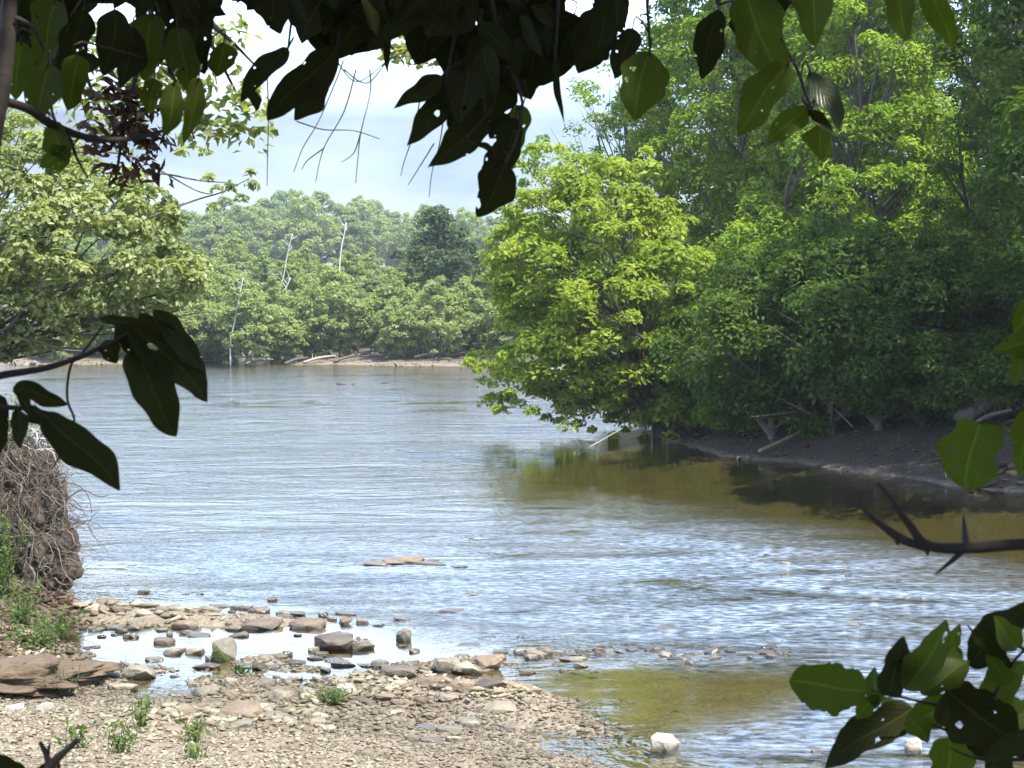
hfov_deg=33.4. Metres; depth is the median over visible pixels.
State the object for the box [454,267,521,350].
riverside shrub
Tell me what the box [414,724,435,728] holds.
stone
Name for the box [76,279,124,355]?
riverside shrub
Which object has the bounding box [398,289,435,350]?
riverside shrub
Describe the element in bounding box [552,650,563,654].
stone
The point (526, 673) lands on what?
stone
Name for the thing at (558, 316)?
overhanging bush
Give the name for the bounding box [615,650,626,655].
stone
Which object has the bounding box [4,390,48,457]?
weed
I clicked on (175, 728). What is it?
stone
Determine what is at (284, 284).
bare trunk
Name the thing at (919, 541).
thorny branch
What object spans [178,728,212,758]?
weed
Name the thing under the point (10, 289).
tree
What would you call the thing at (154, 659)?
stone
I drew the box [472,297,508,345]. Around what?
riverside shrub
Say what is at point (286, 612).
stone
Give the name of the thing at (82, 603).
stone
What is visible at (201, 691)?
stone
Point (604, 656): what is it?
stone
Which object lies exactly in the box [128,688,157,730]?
weed
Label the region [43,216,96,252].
hill tree
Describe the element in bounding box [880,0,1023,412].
shady tree
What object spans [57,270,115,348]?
riverside shrub
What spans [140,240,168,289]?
tree
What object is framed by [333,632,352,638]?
stone
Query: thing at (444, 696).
stone
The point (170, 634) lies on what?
stone
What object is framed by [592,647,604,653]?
stone
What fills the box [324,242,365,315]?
tree
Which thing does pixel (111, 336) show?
riverside shrub
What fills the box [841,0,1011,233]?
forest tree
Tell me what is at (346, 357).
driftwood log
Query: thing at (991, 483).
leaf litter
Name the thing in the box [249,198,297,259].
hill tree
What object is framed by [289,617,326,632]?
stone
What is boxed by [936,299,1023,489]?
vine
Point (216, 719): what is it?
pebbles
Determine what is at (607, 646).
stone
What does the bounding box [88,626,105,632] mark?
stone
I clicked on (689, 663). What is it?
stone
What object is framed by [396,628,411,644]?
stone
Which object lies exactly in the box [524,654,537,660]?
stone
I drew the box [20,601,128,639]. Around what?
grass clump
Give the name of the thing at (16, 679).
clay slab
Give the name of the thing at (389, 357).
driftwood log
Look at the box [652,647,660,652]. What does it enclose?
stone
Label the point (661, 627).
stone
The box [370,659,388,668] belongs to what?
stone
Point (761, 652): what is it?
stone
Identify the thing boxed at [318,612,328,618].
stone
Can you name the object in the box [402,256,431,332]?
tree
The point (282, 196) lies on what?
hill tree
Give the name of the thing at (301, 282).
tree
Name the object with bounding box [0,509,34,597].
weed
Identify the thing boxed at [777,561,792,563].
stone
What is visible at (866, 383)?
undergrowth shrub
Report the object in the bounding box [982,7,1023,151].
forest tree
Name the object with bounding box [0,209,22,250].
hill tree
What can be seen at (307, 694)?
stone
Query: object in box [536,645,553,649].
stone
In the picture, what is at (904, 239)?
undergrowth shrub
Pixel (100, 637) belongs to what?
stone
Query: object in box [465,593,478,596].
stone
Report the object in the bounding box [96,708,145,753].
weed
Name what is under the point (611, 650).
stone
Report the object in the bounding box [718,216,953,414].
undergrowth shrub
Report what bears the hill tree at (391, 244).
on the ground
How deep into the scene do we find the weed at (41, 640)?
14.67 m
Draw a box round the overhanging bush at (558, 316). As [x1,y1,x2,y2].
[460,141,721,441]
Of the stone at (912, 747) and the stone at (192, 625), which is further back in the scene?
the stone at (192, 625)
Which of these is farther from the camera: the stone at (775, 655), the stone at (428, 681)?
the stone at (775, 655)
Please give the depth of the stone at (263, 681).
13.54 m
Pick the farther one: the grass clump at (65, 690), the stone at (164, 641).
the stone at (164, 641)
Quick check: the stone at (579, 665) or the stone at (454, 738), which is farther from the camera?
the stone at (579, 665)
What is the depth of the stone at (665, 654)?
14.78 m
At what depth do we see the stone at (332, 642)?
15.10 m
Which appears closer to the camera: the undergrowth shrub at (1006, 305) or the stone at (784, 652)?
the stone at (784, 652)
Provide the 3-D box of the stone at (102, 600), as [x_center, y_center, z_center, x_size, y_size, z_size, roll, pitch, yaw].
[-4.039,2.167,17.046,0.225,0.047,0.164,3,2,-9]
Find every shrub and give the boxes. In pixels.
[27,295,69,360]
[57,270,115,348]
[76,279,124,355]
[99,280,139,354]
[147,301,198,350]
[165,275,227,352]
[190,271,249,362]
[193,288,254,365]
[202,273,296,366]
[249,275,298,361]
[262,310,312,363]
[289,263,377,358]
[289,282,341,357]
[325,301,373,355]
[347,266,431,352]
[350,292,394,352]
[367,295,426,358]
[397,275,475,357]
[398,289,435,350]
[437,276,495,348]
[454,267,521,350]
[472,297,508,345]
[535,268,583,338]
[566,261,609,327]
[571,288,674,427]
[610,321,724,431]
[639,271,745,422]
[647,233,858,439]
[683,243,911,435]
[688,210,944,441]
[704,226,786,289]
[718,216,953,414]
[727,286,864,426]
[729,228,847,282]
[743,222,1023,430]
[789,602,1023,767]
[808,251,1018,426]
[850,242,1023,421]
[855,356,960,414]
[887,241,1023,413]
[889,229,913,250]
[895,262,1023,417]
[933,204,1023,268]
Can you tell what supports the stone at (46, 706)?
on the ground
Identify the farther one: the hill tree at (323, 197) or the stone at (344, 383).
the hill tree at (323, 197)
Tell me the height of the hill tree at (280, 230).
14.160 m
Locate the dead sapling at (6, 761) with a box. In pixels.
[0,737,79,767]
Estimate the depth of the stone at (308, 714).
12.43 m
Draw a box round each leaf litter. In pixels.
[0,585,91,691]
[664,401,1023,488]
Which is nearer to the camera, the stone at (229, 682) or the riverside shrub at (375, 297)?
the stone at (229, 682)
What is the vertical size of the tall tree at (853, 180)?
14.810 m
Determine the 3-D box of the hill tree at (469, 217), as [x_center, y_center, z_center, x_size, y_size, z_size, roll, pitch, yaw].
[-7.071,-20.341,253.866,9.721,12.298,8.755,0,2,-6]
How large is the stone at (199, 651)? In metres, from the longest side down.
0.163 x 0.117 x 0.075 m
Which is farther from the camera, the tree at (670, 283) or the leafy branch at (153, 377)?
the tree at (670, 283)
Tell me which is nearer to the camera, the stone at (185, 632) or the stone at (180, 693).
the stone at (180, 693)
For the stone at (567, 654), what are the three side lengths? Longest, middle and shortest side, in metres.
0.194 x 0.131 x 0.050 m
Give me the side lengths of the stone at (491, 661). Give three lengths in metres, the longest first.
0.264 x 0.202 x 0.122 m
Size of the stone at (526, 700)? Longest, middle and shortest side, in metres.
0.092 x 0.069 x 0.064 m
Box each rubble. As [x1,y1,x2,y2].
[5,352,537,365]
[63,598,579,707]
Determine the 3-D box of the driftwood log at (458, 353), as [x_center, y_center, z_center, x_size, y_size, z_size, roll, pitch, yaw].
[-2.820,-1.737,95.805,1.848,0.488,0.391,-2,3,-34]
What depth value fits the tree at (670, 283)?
111.90 m
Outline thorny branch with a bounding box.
[862,482,1023,574]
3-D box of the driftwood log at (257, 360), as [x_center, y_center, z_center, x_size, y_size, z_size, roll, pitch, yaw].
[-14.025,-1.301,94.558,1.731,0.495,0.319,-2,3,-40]
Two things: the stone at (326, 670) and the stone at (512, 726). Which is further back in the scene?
the stone at (326, 670)
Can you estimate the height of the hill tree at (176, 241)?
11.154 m
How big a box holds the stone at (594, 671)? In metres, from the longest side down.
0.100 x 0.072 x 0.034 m
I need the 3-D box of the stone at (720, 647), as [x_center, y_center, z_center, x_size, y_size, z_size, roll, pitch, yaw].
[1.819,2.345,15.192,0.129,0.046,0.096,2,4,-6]
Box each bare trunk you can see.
[229,271,249,366]
[276,231,297,360]
[277,272,290,360]
[339,218,346,355]
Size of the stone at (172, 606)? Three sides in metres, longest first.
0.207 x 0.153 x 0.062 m
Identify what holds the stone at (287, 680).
on the river
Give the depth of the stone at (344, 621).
16.30 m
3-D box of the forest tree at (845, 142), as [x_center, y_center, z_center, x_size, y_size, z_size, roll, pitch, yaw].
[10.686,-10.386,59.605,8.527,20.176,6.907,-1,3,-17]
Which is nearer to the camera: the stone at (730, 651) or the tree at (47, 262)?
the stone at (730, 651)
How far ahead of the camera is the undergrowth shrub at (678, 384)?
38.98 m
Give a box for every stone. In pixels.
[5,703,23,711]
[36,702,53,709]
[70,602,93,605]
[78,625,87,630]
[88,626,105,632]
[90,645,100,648]
[96,598,118,602]
[97,635,106,639]
[97,672,122,678]
[103,624,125,630]
[107,683,137,692]
[109,605,132,611]
[115,628,127,634]
[123,633,132,639]
[123,665,156,679]
[126,624,141,631]
[129,635,138,638]
[138,589,149,593]
[144,656,163,662]
[153,637,175,646]
[156,627,168,632]
[162,725,186,733]
[163,648,182,656]
[166,604,180,610]
[166,632,172,637]
[166,709,182,712]
[168,690,190,696]
[169,675,179,678]
[171,620,198,630]
[179,629,194,634]
[184,693,201,699]
[185,632,210,639]
[185,647,204,655]
[190,609,198,613]
[191,663,220,670]
[191,685,218,696]
[200,606,222,611]
[203,612,223,615]
[205,653,212,662]
[207,691,218,694]
[209,604,229,608]
[212,637,236,662]
[219,700,263,717]
[222,677,238,687]
[225,625,242,632]
[228,631,249,638]
[228,718,254,727]
[230,605,242,610]
[235,662,251,669]
[239,605,253,610]
[239,618,281,632]
[241,616,249,621]
[247,606,269,613]
[252,662,267,670]
[256,675,275,686]
[258,654,274,659]
[259,721,279,725]
[264,711,285,716]
[266,663,280,669]
[267,597,277,602]
[268,689,295,700]
[270,686,291,690]
[271,653,287,658]
[275,678,284,683]
[276,614,293,617]
[278,675,289,678]
[281,610,291,613]
[283,651,292,657]
[283,679,292,682]
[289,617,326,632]
[289,660,305,665]
[290,612,306,616]
[291,675,302,681]
[297,686,318,696]
[300,693,317,697]
[304,712,311,716]
[307,656,324,660]
[308,646,319,653]
[309,717,326,723]
[312,712,328,719]
[313,651,328,655]
[314,633,352,650]
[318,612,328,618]
[319,724,336,730]
[320,668,330,673]
[323,657,342,663]
[327,617,336,621]
[327,677,347,685]
[330,660,355,667]
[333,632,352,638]
[334,610,356,616]
[334,683,356,694]
[336,382,353,385]
[339,617,353,626]
[352,641,374,652]
[355,663,373,667]
[356,618,368,625]
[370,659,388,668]
[372,624,384,627]
[374,693,396,699]
[379,665,419,675]
[389,709,403,714]
[391,680,405,685]
[392,616,409,622]
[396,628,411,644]
[405,735,420,741]
[409,648,419,653]
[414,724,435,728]
[416,675,443,685]
[420,736,442,742]
[432,657,462,672]
[436,725,464,732]
[438,692,458,701]
[439,608,465,613]
[446,736,468,741]
[448,679,474,690]
[451,565,467,567]
[453,661,483,675]
[454,654,469,657]
[455,716,482,722]
[456,642,480,648]
[460,719,480,727]
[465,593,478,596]
[474,653,504,668]
[475,678,507,688]
[483,700,516,712]
[493,649,507,654]
[503,723,527,729]
[514,647,526,653]
[516,650,525,656]
[519,669,533,676]
[520,697,532,703]
[523,650,546,659]
[524,648,537,651]
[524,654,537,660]
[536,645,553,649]
[539,648,552,657]
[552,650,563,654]
[552,663,562,667]
[559,656,588,662]
[559,668,564,673]
[560,653,581,656]
[573,662,587,668]
[574,647,588,653]
[590,669,601,673]
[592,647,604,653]
[594,650,601,656]
[597,644,612,648]
[602,655,614,658]
[605,648,614,652]
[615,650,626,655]
[625,646,638,652]
[644,649,651,653]
[649,732,679,754]
[652,645,664,651]
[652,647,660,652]
[654,625,677,629]
[659,652,672,657]
[667,657,677,661]
[672,652,685,656]
[677,656,689,661]
[684,660,694,667]
[692,652,703,656]
[699,658,708,661]
[704,647,719,654]
[707,655,721,660]
[709,644,723,649]
[724,649,735,654]
[747,655,752,661]
[755,650,769,655]
[760,646,771,649]
[764,653,778,659]
[773,648,781,653]
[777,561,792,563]
[782,650,787,656]
[810,748,821,754]
[841,621,859,626]
[904,737,921,757]
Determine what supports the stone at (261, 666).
on the river
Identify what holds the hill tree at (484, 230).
on the ground
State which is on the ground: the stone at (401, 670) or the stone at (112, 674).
the stone at (401, 670)
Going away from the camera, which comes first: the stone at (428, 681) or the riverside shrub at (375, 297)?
the stone at (428, 681)
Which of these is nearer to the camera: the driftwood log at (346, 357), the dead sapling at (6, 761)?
the dead sapling at (6, 761)
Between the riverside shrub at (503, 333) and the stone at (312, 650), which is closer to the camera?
the stone at (312, 650)
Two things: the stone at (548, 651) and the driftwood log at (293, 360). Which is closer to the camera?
the stone at (548, 651)
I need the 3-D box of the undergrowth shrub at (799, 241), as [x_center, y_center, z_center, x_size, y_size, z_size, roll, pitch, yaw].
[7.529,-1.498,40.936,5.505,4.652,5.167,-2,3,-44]
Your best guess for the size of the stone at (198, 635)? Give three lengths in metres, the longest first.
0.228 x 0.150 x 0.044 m
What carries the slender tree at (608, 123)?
on the ground
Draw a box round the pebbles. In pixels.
[0,621,678,767]
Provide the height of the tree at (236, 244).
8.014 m
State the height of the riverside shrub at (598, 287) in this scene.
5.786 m
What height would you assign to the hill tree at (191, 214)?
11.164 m
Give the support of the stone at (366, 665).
on the ground
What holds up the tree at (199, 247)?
on the ground
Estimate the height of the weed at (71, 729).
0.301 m
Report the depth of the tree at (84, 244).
104.46 m
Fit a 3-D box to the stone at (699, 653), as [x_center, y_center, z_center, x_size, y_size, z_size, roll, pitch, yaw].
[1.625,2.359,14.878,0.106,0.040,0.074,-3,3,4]
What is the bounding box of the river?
[0,357,1023,767]
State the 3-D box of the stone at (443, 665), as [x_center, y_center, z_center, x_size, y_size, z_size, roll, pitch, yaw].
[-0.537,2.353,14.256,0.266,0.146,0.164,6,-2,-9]
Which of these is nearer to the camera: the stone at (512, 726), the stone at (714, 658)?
the stone at (512, 726)
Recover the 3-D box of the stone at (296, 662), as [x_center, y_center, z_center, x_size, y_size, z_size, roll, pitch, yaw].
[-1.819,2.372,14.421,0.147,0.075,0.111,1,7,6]
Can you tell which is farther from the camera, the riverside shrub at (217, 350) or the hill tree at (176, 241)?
the hill tree at (176, 241)
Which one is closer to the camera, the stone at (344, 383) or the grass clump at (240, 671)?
the grass clump at (240, 671)
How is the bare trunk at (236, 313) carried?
on the ground
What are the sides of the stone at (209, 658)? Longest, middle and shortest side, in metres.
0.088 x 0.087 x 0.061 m
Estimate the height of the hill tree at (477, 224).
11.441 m
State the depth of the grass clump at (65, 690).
13.18 m
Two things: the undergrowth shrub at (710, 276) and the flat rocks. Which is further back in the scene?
the undergrowth shrub at (710, 276)
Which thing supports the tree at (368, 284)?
on the ground
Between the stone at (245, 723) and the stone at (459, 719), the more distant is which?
the stone at (459, 719)
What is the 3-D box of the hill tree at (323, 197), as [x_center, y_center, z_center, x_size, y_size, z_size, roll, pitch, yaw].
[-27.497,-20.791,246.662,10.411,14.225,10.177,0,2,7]
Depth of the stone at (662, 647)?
15.10 m
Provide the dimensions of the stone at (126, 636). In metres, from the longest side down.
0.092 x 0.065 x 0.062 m
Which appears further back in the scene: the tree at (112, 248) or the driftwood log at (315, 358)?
the tree at (112, 248)
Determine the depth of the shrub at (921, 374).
33.13 m
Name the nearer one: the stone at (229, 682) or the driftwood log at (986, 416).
the stone at (229, 682)
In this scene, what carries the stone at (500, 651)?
on the river
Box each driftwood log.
[245,356,273,364]
[284,357,307,364]
[303,354,335,363]
[333,350,370,362]
[384,352,411,359]
[414,351,443,358]
[448,349,475,356]
[588,428,622,447]
[758,417,806,452]
[954,390,1011,421]
[975,408,1011,421]
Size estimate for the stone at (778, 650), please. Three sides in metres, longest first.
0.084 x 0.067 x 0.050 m
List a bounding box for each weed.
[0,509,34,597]
[0,574,45,625]
[0,599,99,651]
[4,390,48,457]
[51,717,96,748]
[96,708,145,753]
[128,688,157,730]
[174,709,208,741]
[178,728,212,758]
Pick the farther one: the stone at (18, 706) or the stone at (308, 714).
the stone at (18, 706)
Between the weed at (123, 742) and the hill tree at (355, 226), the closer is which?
the weed at (123, 742)
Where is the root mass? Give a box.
[0,401,115,601]
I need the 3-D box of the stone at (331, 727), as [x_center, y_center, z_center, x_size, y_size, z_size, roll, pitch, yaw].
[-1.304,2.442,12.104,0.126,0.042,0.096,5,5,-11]
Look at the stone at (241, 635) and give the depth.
15.68 m
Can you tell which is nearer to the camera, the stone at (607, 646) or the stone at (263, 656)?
the stone at (263, 656)
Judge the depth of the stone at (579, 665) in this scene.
14.35 m
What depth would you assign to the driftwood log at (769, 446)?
34.58 m
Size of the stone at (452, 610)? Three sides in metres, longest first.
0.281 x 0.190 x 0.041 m
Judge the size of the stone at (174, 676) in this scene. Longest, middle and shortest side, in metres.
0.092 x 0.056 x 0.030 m
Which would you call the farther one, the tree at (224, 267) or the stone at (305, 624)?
the tree at (224, 267)
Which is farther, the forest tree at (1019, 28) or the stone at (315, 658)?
the forest tree at (1019, 28)
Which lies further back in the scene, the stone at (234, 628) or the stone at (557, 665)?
the stone at (234, 628)
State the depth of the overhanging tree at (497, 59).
2.36 m
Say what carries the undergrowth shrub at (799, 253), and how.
on the ground
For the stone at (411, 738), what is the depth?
11.80 m
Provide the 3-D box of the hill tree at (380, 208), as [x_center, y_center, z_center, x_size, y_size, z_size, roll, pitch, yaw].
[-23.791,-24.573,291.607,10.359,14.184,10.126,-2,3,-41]
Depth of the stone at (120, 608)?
16.54 m
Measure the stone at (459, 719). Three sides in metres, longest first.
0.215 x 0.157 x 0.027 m
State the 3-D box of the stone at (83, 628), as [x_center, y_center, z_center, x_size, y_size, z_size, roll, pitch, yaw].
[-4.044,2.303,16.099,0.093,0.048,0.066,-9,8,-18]
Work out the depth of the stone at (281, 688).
13.37 m
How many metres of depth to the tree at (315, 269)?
114.25 m
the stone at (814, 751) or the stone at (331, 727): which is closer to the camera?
the stone at (814, 751)
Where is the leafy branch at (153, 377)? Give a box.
[0,309,207,490]
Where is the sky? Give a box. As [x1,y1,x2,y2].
[0,0,1023,266]
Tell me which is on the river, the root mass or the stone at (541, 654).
the stone at (541, 654)
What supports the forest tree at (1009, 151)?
on the ground
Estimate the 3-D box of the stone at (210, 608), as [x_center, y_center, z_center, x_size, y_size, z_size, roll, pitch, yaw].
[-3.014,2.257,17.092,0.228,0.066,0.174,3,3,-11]
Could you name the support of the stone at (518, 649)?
on the river
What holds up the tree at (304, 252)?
on the ground
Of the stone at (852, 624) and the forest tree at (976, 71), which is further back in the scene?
the forest tree at (976, 71)
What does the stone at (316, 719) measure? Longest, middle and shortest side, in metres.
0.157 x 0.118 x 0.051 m
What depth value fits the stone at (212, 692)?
13.18 m
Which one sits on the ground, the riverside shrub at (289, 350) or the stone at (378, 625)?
the riverside shrub at (289, 350)
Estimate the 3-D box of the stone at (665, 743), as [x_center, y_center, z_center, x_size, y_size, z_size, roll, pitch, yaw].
[1.039,2.458,11.682,0.196,0.131,0.164,9,5,-20]
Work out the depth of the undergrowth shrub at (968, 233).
36.32 m
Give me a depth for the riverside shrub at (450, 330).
94.62 m
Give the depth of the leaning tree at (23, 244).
23.30 m
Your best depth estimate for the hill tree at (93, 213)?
288.13 m
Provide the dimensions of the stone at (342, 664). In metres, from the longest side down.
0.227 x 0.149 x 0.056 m
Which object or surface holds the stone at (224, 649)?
on the ground
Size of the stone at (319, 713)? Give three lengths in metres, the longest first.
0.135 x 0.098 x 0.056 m
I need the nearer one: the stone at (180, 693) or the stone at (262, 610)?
the stone at (180, 693)
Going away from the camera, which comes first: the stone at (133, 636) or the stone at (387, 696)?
the stone at (387, 696)
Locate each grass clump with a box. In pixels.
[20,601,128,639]
[23,655,89,698]
[224,657,262,674]
[283,678,362,705]
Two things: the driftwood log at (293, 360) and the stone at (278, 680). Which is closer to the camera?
the stone at (278, 680)
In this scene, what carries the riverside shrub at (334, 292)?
on the ground
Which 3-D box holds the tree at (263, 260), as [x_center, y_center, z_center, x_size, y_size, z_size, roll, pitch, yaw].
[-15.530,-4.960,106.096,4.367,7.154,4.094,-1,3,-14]
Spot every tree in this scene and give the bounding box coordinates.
[0,0,956,216]
[0,107,260,365]
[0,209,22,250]
[2,251,34,326]
[19,234,61,329]
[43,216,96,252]
[45,233,100,294]
[77,208,104,248]
[79,235,100,262]
[88,238,133,337]
[89,204,134,257]
[121,232,172,298]
[138,218,180,269]
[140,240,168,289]
[153,248,205,322]
[173,210,201,249]
[181,209,240,260]
[187,242,216,337]
[193,196,259,278]
[206,247,235,303]
[214,230,258,287]
[225,204,265,272]
[230,203,286,278]
[232,247,291,345]
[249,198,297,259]
[258,188,306,257]
[261,190,342,269]
[271,251,314,343]
[282,241,331,347]
[293,190,354,266]
[302,260,319,331]
[319,204,376,273]
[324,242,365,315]
[345,195,390,269]
[352,247,395,321]
[354,199,399,276]
[356,269,385,332]
[367,209,409,266]
[381,212,428,267]
[383,258,416,316]
[388,204,484,336]
[392,204,450,266]
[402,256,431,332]
[443,206,487,266]
[460,216,485,240]
[467,249,490,311]
[472,216,505,253]
[516,61,697,268]
[600,0,836,291]
[604,236,621,293]
[616,0,850,269]
[650,244,672,289]
[655,2,848,287]
[695,0,928,241]
[698,0,980,275]
[788,0,1008,248]
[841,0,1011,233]
[869,0,1023,243]
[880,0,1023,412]
[954,0,1013,209]
[960,0,1023,292]
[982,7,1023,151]
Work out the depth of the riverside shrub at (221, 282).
99.30 m
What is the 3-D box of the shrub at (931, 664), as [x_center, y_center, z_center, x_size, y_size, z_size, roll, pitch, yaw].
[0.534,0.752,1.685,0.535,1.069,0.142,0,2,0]
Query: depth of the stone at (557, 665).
14.40 m
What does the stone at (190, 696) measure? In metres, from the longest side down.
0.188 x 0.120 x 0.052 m
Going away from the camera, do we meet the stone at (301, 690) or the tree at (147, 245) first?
the stone at (301, 690)
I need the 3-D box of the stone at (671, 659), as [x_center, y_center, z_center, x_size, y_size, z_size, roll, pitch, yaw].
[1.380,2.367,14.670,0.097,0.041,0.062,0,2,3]
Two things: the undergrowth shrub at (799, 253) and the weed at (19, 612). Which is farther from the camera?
the undergrowth shrub at (799, 253)
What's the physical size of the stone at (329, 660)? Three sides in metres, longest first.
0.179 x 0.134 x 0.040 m
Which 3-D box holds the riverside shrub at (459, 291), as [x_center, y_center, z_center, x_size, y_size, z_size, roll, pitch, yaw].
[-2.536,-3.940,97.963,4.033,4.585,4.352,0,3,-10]
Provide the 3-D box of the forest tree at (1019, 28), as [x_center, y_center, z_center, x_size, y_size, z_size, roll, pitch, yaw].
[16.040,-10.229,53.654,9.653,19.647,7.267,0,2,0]
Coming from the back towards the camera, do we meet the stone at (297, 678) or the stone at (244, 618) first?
the stone at (244, 618)
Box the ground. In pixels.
[0,266,1023,767]
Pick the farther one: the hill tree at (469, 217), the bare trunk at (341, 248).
the hill tree at (469, 217)
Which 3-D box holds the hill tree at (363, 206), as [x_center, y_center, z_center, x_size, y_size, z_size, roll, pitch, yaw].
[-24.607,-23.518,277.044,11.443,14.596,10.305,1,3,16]
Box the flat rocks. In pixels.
[353,556,445,568]
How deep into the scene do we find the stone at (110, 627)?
16.10 m
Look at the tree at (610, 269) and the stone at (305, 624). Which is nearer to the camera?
the stone at (305, 624)
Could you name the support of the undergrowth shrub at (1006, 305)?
on the ground
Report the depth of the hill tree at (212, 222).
237.96 m
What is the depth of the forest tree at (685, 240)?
68.81 m
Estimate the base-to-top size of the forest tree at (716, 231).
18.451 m
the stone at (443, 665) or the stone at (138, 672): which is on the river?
the stone at (138, 672)
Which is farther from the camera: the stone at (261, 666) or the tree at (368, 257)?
the tree at (368, 257)
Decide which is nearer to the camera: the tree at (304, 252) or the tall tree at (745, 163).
the tall tree at (745, 163)
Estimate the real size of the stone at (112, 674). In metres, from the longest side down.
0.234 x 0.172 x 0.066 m
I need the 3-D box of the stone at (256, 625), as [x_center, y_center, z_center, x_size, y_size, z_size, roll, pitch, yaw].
[-2.407,2.283,16.174,0.430,0.109,0.306,-6,4,0]
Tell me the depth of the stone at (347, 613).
16.84 m
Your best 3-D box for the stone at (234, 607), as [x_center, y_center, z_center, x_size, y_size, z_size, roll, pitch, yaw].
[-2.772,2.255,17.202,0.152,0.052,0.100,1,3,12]
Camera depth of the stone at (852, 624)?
16.28 m
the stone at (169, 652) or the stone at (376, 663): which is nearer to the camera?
the stone at (376, 663)
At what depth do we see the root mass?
16.87 m
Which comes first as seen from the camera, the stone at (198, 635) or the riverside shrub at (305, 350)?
the stone at (198, 635)
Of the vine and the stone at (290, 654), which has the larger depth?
the stone at (290, 654)
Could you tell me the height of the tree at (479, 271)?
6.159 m
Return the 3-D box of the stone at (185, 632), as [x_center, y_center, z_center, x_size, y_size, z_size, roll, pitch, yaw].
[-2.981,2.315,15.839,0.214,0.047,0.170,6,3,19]
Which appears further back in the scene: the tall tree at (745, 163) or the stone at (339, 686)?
the tall tree at (745, 163)
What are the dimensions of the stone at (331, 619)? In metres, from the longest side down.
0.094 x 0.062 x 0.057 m
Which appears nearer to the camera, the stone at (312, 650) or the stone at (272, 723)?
the stone at (272, 723)
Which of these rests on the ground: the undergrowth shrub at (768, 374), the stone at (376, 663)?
the undergrowth shrub at (768, 374)
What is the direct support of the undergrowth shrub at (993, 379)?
on the ground
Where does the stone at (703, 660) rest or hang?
on the river
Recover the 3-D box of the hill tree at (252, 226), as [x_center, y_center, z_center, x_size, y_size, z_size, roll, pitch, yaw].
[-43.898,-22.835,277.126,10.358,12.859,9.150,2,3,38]
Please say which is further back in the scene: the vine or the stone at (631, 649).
the stone at (631, 649)
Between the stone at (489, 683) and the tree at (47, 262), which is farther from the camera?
the tree at (47, 262)
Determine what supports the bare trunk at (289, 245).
on the ground
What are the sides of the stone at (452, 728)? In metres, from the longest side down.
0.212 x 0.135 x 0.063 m
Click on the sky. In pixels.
(454, 185)
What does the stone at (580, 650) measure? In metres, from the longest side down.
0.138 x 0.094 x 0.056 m
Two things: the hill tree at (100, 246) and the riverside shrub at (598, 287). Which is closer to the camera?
the riverside shrub at (598, 287)
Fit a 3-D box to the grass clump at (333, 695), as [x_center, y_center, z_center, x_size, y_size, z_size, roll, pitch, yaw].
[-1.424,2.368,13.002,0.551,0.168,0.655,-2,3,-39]
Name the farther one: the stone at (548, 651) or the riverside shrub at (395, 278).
the riverside shrub at (395, 278)
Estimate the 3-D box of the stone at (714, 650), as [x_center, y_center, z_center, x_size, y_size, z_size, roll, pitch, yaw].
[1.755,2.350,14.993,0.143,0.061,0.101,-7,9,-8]
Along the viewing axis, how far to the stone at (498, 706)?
12.62 m
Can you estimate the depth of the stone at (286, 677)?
13.84 m
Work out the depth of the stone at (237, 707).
12.35 m
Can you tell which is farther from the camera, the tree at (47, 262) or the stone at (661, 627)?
the tree at (47, 262)
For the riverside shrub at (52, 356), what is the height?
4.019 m
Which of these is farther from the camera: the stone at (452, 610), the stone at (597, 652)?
the stone at (452, 610)
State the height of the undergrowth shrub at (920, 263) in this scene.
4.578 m
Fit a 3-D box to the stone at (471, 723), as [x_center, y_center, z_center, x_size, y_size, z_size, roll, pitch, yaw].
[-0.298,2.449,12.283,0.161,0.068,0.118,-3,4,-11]
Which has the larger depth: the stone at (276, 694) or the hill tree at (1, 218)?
the hill tree at (1, 218)
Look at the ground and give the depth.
19.82 m
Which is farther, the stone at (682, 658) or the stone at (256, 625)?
the stone at (256, 625)
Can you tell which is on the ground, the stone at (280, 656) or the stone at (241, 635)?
the stone at (280, 656)
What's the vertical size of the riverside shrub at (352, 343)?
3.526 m
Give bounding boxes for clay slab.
[0,654,123,697]
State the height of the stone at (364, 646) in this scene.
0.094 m
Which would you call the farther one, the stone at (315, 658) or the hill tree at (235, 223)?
the hill tree at (235, 223)
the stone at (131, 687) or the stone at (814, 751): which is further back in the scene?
the stone at (131, 687)
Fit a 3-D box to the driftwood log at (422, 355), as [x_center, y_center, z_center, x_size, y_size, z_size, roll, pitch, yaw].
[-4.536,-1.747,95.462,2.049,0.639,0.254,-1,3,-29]
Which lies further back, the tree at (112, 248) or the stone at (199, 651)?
the tree at (112, 248)
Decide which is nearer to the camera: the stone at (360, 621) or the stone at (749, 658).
the stone at (749, 658)
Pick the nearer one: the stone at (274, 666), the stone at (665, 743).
the stone at (665, 743)
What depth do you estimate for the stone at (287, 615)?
16.75 m
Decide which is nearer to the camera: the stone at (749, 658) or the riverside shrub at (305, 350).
the stone at (749, 658)
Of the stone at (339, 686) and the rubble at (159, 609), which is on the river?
the rubble at (159, 609)
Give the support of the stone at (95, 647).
on the ground
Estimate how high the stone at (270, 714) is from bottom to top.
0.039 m
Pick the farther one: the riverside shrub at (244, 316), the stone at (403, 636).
the riverside shrub at (244, 316)
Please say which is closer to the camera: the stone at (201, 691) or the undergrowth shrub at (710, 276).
the stone at (201, 691)
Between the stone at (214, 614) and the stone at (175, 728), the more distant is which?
the stone at (214, 614)
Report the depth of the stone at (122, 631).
15.89 m
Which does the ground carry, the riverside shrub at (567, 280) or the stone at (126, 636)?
the riverside shrub at (567, 280)
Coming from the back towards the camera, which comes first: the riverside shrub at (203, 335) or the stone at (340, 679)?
the riverside shrub at (203, 335)

